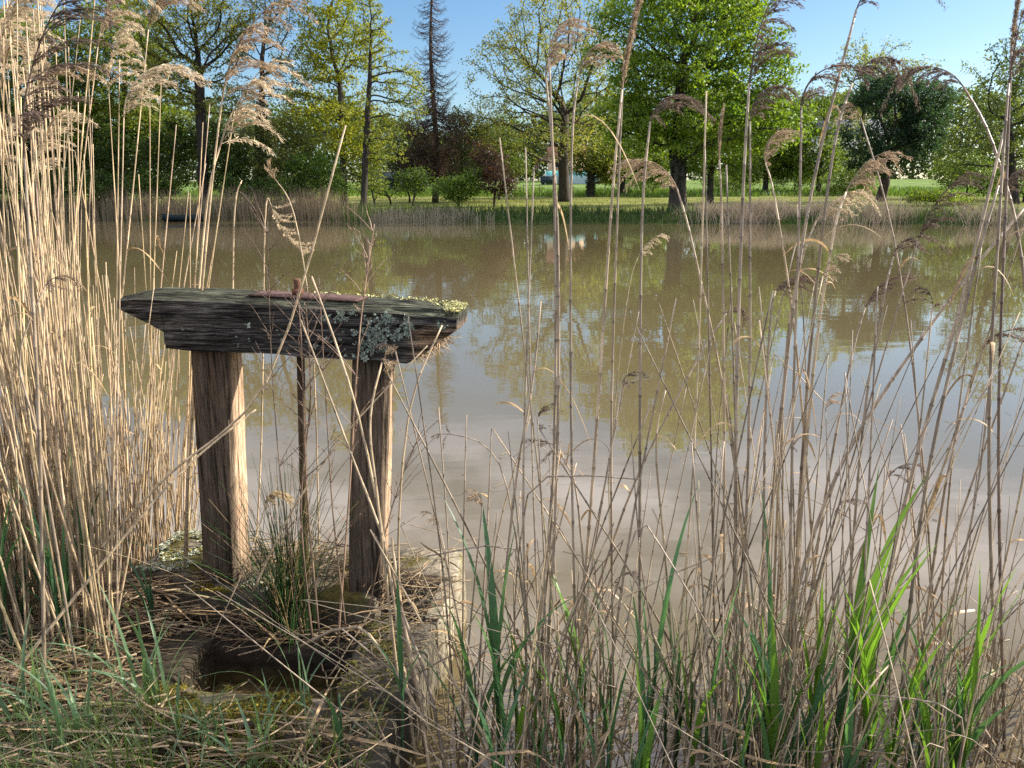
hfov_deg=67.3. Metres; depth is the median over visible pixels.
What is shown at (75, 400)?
dead reed
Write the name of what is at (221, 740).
rotting leaves
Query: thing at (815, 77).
dead reed
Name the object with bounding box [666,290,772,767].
dead reed
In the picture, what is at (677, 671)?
green reed shoot
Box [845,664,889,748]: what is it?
dead reed
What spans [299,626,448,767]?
dead reed
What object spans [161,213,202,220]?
rowing boat
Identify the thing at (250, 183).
shrub
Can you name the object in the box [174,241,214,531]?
dead reed
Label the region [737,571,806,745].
dead reed
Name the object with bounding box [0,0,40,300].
dead reed
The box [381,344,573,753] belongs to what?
dead reed
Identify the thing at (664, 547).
dead reed
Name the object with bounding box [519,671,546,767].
dead reed
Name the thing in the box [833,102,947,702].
dead reed
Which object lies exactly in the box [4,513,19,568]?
dead reed
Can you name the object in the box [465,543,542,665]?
dead reed
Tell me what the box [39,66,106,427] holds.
dead reed
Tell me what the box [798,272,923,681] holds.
dead reed
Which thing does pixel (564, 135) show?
spreading tree
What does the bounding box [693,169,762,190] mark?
shrub
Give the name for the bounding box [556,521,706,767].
dead reed
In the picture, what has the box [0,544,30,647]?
dead reed
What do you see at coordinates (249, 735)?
grass tuft
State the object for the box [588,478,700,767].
green reed shoot
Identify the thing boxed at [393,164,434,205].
shrub
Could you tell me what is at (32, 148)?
dead reed
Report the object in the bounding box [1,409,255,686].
dead reed
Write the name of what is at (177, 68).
dead reed
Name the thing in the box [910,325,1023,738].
dead reed
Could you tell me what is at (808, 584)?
dead reed
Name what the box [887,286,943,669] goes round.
dead reed
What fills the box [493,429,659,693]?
dead reed
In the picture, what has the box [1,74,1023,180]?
distant woods
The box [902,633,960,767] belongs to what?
dead reed
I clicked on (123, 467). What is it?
dead reed
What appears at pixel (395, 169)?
shrub
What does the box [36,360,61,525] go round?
dead reed
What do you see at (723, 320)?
dead reed
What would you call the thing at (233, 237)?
dead reed
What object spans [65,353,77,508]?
dead reed
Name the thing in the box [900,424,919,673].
dead reed
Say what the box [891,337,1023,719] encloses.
dead reed
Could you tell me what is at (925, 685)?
green reed shoot
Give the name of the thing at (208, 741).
grass tuft
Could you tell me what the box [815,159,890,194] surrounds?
shrub
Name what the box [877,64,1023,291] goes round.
dead reed
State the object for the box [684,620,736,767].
dead reed
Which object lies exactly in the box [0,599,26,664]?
dead reed
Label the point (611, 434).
dead reed
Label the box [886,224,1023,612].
dead reed
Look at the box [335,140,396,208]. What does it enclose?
shrub
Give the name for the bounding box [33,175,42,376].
dead reed
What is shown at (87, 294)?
dead reed
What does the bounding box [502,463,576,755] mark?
dead reed
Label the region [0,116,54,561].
dead reed
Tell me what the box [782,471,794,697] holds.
dead reed
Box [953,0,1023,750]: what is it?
dead reed
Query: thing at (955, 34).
sky
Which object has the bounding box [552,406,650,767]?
dead reed
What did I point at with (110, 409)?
dead reed
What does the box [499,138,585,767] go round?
dead reed
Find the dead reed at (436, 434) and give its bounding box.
[431,424,538,712]
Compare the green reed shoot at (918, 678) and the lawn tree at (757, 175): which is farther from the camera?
the lawn tree at (757, 175)
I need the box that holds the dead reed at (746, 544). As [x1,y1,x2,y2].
[726,394,766,726]
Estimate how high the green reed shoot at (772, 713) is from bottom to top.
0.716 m
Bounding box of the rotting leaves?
[0,597,378,767]
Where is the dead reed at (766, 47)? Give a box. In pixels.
[733,0,805,755]
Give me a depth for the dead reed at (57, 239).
2.62 m
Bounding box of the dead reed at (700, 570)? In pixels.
[678,442,715,767]
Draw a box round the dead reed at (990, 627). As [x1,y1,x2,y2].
[956,475,1023,767]
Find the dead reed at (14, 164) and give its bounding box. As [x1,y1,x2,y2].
[0,123,48,491]
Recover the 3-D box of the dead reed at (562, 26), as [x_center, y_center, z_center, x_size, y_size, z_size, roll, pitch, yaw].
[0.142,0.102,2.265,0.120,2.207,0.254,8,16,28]
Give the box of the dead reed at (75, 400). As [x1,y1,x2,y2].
[44,159,82,408]
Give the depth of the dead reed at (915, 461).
2.22 m
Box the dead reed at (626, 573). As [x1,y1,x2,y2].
[549,571,649,738]
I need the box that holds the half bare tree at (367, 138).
[348,0,432,208]
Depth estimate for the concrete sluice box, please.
2.69 m
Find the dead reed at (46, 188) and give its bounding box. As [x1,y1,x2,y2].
[12,130,94,538]
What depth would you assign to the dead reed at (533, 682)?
2.29 m
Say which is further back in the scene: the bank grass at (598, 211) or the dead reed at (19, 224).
the bank grass at (598, 211)
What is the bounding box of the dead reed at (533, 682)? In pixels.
[524,424,556,757]
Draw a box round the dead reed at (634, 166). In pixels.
[608,157,759,728]
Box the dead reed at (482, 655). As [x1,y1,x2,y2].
[465,645,524,722]
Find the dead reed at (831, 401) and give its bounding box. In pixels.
[825,392,841,624]
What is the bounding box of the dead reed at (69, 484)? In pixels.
[67,0,107,628]
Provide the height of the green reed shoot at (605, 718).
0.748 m
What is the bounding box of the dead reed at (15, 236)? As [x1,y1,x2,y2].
[4,153,28,320]
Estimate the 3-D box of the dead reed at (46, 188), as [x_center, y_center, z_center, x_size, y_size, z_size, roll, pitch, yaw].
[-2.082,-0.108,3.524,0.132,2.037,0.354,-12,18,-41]
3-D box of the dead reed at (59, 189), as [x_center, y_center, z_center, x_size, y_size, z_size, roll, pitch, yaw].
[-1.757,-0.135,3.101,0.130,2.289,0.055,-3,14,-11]
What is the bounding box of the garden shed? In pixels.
[368,171,405,189]
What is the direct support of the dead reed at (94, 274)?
in the water
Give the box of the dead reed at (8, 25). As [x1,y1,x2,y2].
[5,0,94,637]
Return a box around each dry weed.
[241,190,311,633]
[252,267,345,639]
[263,272,344,637]
[273,249,365,626]
[303,205,386,639]
[367,409,443,613]
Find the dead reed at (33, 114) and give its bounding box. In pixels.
[8,0,137,703]
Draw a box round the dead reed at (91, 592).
[22,67,98,645]
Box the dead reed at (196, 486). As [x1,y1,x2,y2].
[185,404,197,527]
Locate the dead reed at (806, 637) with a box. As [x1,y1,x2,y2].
[782,497,869,639]
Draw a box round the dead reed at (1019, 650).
[992,643,1023,723]
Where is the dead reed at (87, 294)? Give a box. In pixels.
[87,118,97,474]
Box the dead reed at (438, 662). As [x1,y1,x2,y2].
[377,630,511,712]
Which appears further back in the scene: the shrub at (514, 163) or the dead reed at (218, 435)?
the shrub at (514, 163)
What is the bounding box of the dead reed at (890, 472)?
[827,462,926,717]
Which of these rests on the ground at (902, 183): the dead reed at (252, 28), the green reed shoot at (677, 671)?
the dead reed at (252, 28)
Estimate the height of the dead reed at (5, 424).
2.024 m
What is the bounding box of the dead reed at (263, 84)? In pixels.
[186,58,312,557]
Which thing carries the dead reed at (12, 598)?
on the ground at (902, 183)
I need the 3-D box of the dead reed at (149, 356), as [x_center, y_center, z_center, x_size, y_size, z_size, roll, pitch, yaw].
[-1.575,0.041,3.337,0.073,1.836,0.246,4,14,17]
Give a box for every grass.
[0,201,1023,224]
[0,620,396,767]
[99,196,1023,212]
[144,184,1023,197]
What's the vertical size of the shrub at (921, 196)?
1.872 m
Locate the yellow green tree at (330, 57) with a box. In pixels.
[277,0,386,206]
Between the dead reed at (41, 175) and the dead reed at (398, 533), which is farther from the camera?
the dead reed at (41, 175)
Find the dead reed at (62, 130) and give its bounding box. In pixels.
[19,111,98,490]
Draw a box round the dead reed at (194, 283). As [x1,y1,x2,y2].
[183,105,209,525]
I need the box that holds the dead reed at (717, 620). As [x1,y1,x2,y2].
[689,417,747,693]
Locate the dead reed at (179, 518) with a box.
[177,193,190,533]
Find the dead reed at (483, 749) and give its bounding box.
[342,629,490,767]
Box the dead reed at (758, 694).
[737,558,766,767]
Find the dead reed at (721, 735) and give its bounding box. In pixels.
[718,602,724,767]
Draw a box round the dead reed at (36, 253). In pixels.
[1,58,65,551]
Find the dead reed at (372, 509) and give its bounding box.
[300,320,425,758]
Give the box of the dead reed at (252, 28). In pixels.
[183,0,318,565]
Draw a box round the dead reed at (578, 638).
[554,589,595,717]
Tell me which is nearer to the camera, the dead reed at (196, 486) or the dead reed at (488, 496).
the dead reed at (488, 496)
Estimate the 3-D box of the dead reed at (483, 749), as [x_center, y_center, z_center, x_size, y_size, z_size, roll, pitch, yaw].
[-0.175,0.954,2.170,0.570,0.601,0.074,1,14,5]
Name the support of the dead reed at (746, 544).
on the water
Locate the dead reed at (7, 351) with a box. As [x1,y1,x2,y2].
[0,311,71,612]
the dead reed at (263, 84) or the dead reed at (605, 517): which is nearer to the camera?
the dead reed at (605, 517)
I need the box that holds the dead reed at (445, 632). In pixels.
[420,511,475,766]
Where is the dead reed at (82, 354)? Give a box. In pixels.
[67,243,117,461]
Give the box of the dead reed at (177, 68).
[116,63,212,674]
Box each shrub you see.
[0,120,92,206]
[0,167,72,196]
[50,166,135,207]
[66,116,153,180]
[111,171,182,201]
[130,113,211,199]
[186,118,256,199]
[213,171,277,202]
[245,112,321,197]
[255,173,321,201]
[283,147,357,199]
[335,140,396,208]
[368,178,410,205]
[381,119,431,201]
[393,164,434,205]
[428,163,483,205]
[440,103,500,200]
[464,137,523,206]
[466,113,538,198]
[598,169,669,192]
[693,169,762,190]
[762,173,822,191]
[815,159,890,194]
[899,185,979,205]
[923,145,999,199]
[983,153,1023,201]
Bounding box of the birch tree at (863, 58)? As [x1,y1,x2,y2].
[825,29,946,187]
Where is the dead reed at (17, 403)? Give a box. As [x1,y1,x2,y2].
[0,305,37,522]
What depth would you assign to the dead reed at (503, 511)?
2.62 m
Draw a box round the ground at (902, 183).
[0,179,1023,767]
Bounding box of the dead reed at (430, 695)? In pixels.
[381,552,446,767]
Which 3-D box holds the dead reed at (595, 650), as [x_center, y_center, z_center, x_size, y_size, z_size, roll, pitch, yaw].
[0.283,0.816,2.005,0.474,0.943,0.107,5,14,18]
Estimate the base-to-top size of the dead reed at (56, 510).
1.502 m
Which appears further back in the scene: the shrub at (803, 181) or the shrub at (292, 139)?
the shrub at (803, 181)
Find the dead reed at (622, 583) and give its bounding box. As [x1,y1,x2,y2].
[599,298,676,751]
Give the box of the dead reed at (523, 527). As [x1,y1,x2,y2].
[522,154,560,767]
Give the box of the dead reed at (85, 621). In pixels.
[68,270,86,643]
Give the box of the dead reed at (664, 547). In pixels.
[655,390,686,740]
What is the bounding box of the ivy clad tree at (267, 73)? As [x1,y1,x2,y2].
[218,0,316,207]
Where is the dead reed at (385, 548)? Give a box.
[311,276,417,761]
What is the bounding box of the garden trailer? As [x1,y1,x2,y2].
[540,176,556,184]
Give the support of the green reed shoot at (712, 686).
in the water
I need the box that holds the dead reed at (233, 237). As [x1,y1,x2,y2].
[232,180,241,288]
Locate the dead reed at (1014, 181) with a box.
[909,169,1023,745]
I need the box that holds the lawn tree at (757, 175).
[717,94,820,191]
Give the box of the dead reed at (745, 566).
[734,420,763,765]
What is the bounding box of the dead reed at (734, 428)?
[689,165,759,733]
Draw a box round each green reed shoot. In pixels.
[0,470,29,649]
[0,614,3,640]
[6,524,58,594]
[10,544,38,620]
[11,514,65,641]
[12,472,51,593]
[13,574,36,626]
[15,478,65,658]
[16,510,71,629]
[40,549,72,633]
[49,448,98,626]
[63,488,102,542]
[71,499,100,574]
[113,543,156,635]
[132,537,154,639]
[323,694,358,767]
[372,572,446,752]
[415,589,535,767]
[443,494,574,759]
[458,678,528,767]
[468,647,538,767]
[471,611,533,765]
[477,570,516,748]
[484,641,619,767]
[495,623,544,757]
[497,606,585,764]
[524,684,560,767]
[527,596,604,740]
[542,618,606,767]
[550,567,586,766]
[560,644,635,767]
[584,585,611,767]
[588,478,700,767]
[610,648,655,767]
[630,581,674,755]
[630,614,702,767]
[634,639,667,767]
[659,583,680,766]
[659,609,683,765]
[675,605,720,767]
[691,582,739,767]
[693,634,746,745]
[695,662,785,767]
[700,594,793,767]
[702,624,780,766]
[725,489,772,767]
[731,602,852,767]
[735,609,821,767]
[736,668,769,767]
[740,689,770,767]
[741,591,788,752]
[746,611,765,767]
[781,683,834,767]
[784,657,825,767]
[798,580,842,767]
[810,547,926,729]
[829,583,912,767]
[830,566,898,767]
[836,627,980,767]
[837,469,936,767]
[843,659,906,767]
[862,648,887,767]
[863,749,886,767]
[868,605,926,766]
[875,593,963,767]
[893,600,1014,763]
[895,618,1005,767]
[907,606,1001,767]
[912,664,997,767]
[926,561,1005,767]
[936,661,1023,767]
[950,567,1023,767]
[952,658,1011,767]
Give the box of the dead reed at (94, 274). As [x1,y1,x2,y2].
[86,76,138,559]
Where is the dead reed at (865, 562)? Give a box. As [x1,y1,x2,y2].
[852,287,877,756]
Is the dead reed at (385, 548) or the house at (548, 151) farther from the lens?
the house at (548, 151)
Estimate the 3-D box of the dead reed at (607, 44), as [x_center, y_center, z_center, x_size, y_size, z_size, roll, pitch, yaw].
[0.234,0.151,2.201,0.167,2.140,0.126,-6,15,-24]
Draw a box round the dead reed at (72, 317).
[72,250,77,461]
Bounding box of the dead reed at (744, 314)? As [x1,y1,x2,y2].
[583,306,754,636]
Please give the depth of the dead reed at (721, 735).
2.00 m
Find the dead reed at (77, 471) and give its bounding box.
[37,0,110,680]
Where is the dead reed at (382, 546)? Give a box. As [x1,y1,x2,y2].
[369,362,398,672]
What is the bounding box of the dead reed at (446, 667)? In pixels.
[370,529,497,761]
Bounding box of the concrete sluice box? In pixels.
[78,528,466,767]
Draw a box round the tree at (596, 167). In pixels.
[568,112,633,196]
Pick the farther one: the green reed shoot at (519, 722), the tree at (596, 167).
the tree at (596, 167)
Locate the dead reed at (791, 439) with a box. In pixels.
[725,254,852,767]
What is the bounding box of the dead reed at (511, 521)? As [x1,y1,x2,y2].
[490,301,588,743]
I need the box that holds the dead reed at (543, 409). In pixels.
[537,402,719,739]
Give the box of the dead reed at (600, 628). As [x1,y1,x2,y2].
[580,588,627,666]
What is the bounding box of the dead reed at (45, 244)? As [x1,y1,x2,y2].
[30,151,77,429]
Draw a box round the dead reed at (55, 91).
[26,52,66,519]
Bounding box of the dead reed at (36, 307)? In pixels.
[2,148,62,406]
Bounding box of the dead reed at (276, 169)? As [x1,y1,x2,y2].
[264,158,319,555]
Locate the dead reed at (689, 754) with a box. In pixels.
[685,441,724,767]
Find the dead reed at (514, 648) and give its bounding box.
[512,475,640,687]
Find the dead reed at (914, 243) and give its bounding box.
[841,232,952,690]
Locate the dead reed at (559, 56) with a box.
[540,36,582,741]
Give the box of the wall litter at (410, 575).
[147,530,475,767]
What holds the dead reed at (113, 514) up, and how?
in the water
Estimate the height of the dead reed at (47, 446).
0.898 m
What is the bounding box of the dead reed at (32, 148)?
[19,17,66,402]
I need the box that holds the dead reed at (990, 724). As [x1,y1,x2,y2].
[973,644,1023,767]
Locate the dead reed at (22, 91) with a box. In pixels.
[18,42,75,573]
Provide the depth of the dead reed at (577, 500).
2.33 m
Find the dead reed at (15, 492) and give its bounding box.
[0,423,38,595]
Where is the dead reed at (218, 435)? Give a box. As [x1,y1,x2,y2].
[96,125,345,554]
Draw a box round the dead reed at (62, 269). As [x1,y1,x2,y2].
[50,109,75,449]
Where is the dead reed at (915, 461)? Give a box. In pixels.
[856,128,1003,746]
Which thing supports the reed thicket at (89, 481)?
in the water
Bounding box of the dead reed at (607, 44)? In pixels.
[569,38,637,757]
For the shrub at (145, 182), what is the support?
on the ground at (902, 183)
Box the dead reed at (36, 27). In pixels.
[26,0,76,544]
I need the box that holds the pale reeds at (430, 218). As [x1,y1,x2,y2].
[332,202,528,222]
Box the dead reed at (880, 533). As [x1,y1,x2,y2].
[865,465,885,631]
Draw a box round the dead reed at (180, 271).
[167,191,188,522]
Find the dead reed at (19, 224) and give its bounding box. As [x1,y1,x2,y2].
[0,28,59,544]
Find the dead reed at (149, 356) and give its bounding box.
[138,174,155,538]
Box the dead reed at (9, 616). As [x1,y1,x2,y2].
[1,588,12,625]
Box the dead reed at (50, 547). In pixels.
[16,0,71,653]
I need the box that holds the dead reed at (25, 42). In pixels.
[0,35,97,587]
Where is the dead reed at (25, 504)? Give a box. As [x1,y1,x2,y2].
[0,382,58,634]
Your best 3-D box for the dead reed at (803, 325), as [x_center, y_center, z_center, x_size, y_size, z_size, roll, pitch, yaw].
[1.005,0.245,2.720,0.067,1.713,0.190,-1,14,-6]
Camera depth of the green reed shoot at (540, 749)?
2.01 m
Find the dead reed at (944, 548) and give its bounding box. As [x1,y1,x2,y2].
[937,249,981,693]
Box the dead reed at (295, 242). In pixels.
[255,198,313,553]
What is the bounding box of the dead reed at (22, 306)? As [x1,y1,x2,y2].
[20,97,57,631]
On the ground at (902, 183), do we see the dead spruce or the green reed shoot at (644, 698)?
the dead spruce
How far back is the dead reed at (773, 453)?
2.53 m
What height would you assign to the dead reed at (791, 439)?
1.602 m
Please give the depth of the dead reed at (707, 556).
2.26 m
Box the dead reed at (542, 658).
[534,629,544,692]
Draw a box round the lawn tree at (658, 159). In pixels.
[585,120,670,195]
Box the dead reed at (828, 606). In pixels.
[778,419,892,765]
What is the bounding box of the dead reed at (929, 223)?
[785,170,991,702]
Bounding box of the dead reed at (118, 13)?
[15,0,195,602]
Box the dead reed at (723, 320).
[718,104,746,750]
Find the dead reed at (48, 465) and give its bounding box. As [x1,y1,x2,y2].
[6,0,81,633]
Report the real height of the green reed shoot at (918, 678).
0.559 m
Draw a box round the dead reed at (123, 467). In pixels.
[75,153,131,570]
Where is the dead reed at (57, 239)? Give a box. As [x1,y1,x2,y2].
[41,2,80,596]
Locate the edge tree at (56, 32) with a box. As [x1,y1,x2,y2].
[0,1,114,187]
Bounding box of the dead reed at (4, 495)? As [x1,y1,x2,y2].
[0,488,17,520]
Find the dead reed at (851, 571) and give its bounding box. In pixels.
[844,373,852,760]
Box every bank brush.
[646,195,872,224]
[781,194,1023,225]
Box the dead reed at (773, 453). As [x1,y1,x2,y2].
[753,287,818,702]
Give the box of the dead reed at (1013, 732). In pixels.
[1000,703,1023,767]
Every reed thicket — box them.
[0,0,199,666]
[162,286,1023,767]
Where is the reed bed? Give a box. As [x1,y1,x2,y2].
[0,182,380,221]
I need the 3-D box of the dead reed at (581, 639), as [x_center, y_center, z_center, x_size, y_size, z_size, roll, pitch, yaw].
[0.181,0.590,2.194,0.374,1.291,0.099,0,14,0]
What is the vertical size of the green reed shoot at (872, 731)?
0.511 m
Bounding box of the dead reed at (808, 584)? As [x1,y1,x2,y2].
[742,580,819,678]
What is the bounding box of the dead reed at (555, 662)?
[546,522,613,741]
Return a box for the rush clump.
[82,446,416,652]
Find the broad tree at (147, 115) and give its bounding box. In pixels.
[50,0,193,205]
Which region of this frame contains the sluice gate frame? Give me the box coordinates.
[117,279,467,606]
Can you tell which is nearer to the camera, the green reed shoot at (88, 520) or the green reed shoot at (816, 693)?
the green reed shoot at (816, 693)
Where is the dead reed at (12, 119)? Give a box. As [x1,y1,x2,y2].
[1,112,38,552]
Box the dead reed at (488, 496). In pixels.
[477,429,491,709]
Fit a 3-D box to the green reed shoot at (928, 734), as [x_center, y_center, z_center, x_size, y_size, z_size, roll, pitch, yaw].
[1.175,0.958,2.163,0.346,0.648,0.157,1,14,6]
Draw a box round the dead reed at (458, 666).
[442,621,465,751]
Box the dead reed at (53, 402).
[1,1,79,645]
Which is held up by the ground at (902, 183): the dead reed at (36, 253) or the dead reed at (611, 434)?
the dead reed at (36, 253)
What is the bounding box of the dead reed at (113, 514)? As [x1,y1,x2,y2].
[106,465,114,561]
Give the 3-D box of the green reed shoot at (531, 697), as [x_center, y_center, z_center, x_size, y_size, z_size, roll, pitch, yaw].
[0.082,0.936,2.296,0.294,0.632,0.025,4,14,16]
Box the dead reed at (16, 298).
[0,254,104,647]
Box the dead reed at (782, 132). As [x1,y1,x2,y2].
[764,126,827,725]
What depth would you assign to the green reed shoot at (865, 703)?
2.07 m
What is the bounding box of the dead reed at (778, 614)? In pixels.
[766,527,779,637]
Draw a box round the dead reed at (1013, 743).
[1004,714,1023,767]
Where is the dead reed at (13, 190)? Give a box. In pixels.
[0,80,53,463]
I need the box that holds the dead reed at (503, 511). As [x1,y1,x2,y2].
[493,415,530,581]
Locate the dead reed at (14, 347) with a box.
[1,274,24,398]
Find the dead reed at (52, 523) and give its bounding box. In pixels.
[18,275,83,672]
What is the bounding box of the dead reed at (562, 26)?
[531,17,598,750]
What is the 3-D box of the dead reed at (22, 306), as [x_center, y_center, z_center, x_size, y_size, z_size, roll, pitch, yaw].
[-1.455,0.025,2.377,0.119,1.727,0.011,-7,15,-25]
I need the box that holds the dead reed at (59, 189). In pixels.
[56,55,86,514]
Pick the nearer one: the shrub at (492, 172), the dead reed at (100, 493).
the dead reed at (100, 493)
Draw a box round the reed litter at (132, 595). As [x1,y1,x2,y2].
[0,566,427,767]
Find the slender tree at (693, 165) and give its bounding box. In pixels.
[666,77,766,203]
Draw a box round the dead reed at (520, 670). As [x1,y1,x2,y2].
[427,545,525,708]
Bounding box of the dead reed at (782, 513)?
[774,419,786,628]
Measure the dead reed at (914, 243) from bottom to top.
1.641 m
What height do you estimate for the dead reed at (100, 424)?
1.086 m
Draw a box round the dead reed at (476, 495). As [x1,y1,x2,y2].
[447,489,483,762]
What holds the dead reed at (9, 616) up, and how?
on the ground at (902, 183)
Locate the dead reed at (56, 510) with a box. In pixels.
[38,188,58,591]
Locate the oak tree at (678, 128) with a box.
[578,0,818,211]
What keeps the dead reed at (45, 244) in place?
in the water
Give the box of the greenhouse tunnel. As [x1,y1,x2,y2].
[545,170,599,183]
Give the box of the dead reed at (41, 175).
[33,82,54,365]
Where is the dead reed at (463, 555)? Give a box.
[461,415,466,712]
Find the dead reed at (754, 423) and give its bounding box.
[724,246,795,693]
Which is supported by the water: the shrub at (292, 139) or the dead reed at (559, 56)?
the dead reed at (559, 56)
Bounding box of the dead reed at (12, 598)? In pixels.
[0,479,28,649]
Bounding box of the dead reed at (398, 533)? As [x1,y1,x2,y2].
[397,325,442,656]
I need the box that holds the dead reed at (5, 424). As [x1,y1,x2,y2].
[0,401,62,630]
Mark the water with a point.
(474, 372)
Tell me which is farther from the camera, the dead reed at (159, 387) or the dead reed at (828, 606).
the dead reed at (159, 387)
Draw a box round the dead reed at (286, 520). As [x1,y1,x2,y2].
[252,346,426,592]
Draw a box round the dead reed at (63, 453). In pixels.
[30,336,65,568]
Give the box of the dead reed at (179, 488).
[177,404,179,526]
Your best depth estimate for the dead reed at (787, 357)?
2.17 m
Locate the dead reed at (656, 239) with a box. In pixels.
[608,233,669,479]
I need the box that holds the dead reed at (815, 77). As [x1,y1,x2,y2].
[787,61,872,693]
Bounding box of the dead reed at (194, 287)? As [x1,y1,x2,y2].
[184,124,202,528]
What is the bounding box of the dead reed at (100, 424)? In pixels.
[91,317,111,619]
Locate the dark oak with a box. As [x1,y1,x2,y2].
[116,0,258,209]
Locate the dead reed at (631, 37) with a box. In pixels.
[571,0,643,744]
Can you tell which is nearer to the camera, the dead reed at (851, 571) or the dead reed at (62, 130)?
the dead reed at (851, 571)
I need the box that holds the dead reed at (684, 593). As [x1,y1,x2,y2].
[664,91,717,767]
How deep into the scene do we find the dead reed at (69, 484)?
2.36 m
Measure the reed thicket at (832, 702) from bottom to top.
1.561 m
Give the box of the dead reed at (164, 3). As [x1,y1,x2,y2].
[93,0,208,537]
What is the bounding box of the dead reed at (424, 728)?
[391,537,464,767]
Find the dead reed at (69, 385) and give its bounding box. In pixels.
[27,180,86,508]
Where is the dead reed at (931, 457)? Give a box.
[894,185,1012,761]
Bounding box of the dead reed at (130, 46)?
[112,31,159,542]
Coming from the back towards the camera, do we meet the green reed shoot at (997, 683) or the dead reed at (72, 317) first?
the dead reed at (72, 317)
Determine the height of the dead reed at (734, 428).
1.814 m
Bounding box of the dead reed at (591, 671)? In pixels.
[584,574,610,767]
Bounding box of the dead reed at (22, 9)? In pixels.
[2,0,87,474]
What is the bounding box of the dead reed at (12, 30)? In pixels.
[0,13,31,567]
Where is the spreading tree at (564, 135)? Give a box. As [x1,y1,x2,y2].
[453,0,635,201]
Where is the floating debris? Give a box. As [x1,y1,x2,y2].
[434,410,1023,767]
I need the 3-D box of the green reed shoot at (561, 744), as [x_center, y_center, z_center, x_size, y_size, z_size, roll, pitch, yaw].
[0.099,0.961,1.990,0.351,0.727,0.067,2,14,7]
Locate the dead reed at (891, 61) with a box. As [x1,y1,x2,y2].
[792,55,920,598]
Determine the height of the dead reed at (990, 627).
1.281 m
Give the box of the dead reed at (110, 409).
[105,262,112,569]
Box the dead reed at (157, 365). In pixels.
[140,125,176,565]
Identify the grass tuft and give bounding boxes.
[0,606,69,727]
[0,636,133,752]
[53,582,204,706]
[142,660,262,767]
[187,635,342,719]
[194,684,289,767]
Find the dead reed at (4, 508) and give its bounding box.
[0,495,19,571]
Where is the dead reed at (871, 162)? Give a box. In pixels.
[783,150,913,703]
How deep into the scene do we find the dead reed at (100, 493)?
2.45 m
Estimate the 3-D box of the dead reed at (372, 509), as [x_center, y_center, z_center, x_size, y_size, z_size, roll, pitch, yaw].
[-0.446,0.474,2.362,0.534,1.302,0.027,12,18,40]
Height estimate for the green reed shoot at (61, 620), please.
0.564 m
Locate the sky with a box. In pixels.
[0,0,1023,180]
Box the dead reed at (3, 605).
[0,587,9,641]
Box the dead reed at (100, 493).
[42,154,115,642]
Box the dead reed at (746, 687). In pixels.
[725,516,747,699]
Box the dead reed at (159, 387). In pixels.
[110,251,176,557]
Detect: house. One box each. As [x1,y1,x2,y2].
[546,145,586,170]
[794,120,886,168]
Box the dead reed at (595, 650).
[554,524,718,766]
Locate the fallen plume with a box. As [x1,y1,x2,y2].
[211,490,294,639]
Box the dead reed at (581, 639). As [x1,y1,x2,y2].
[513,371,650,767]
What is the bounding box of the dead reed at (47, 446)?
[43,363,61,506]
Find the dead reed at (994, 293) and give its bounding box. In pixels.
[987,8,1023,757]
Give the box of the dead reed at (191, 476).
[189,116,233,523]
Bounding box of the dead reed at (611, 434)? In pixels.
[563,61,624,705]
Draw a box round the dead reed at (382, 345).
[373,343,479,715]
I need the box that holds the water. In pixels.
[0,220,1023,767]
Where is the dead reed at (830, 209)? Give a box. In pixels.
[772,189,881,614]
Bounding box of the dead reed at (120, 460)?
[107,334,152,570]
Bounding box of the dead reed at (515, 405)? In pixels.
[494,147,542,766]
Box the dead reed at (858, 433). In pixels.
[753,207,1023,755]
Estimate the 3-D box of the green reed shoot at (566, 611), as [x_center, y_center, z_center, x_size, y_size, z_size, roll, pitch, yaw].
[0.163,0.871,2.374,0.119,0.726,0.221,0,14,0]
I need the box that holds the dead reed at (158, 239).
[138,90,165,565]
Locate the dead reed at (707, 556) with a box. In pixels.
[696,149,716,747]
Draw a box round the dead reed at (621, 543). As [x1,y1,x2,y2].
[562,540,623,744]
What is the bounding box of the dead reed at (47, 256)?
[37,9,96,573]
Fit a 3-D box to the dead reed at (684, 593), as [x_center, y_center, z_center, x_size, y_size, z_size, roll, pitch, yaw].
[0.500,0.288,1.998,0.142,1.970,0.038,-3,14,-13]
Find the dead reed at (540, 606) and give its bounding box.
[521,508,559,767]
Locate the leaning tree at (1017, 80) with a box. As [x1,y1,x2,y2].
[926,23,1023,203]
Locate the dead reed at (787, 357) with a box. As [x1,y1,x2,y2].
[753,0,945,716]
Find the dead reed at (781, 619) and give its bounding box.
[744,320,837,671]
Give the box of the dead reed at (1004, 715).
[974,696,1023,745]
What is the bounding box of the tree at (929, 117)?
[832,68,961,201]
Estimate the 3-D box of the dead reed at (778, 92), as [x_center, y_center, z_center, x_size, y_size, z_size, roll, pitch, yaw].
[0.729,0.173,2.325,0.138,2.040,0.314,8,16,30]
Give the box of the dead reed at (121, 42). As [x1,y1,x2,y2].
[99,21,145,570]
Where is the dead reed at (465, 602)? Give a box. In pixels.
[438,407,478,725]
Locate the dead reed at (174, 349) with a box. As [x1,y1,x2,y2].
[167,164,205,537]
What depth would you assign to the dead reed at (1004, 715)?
2.37 m
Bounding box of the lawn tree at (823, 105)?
[768,88,850,191]
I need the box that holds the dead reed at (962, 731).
[859,693,964,767]
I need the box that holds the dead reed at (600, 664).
[586,547,631,714]
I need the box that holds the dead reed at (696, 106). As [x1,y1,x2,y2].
[638,94,716,742]
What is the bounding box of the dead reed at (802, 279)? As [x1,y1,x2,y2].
[760,274,823,698]
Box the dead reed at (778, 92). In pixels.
[738,84,813,754]
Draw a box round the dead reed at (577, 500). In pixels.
[519,427,594,743]
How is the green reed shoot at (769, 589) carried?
in the water
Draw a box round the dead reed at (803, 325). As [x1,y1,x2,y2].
[784,204,806,651]

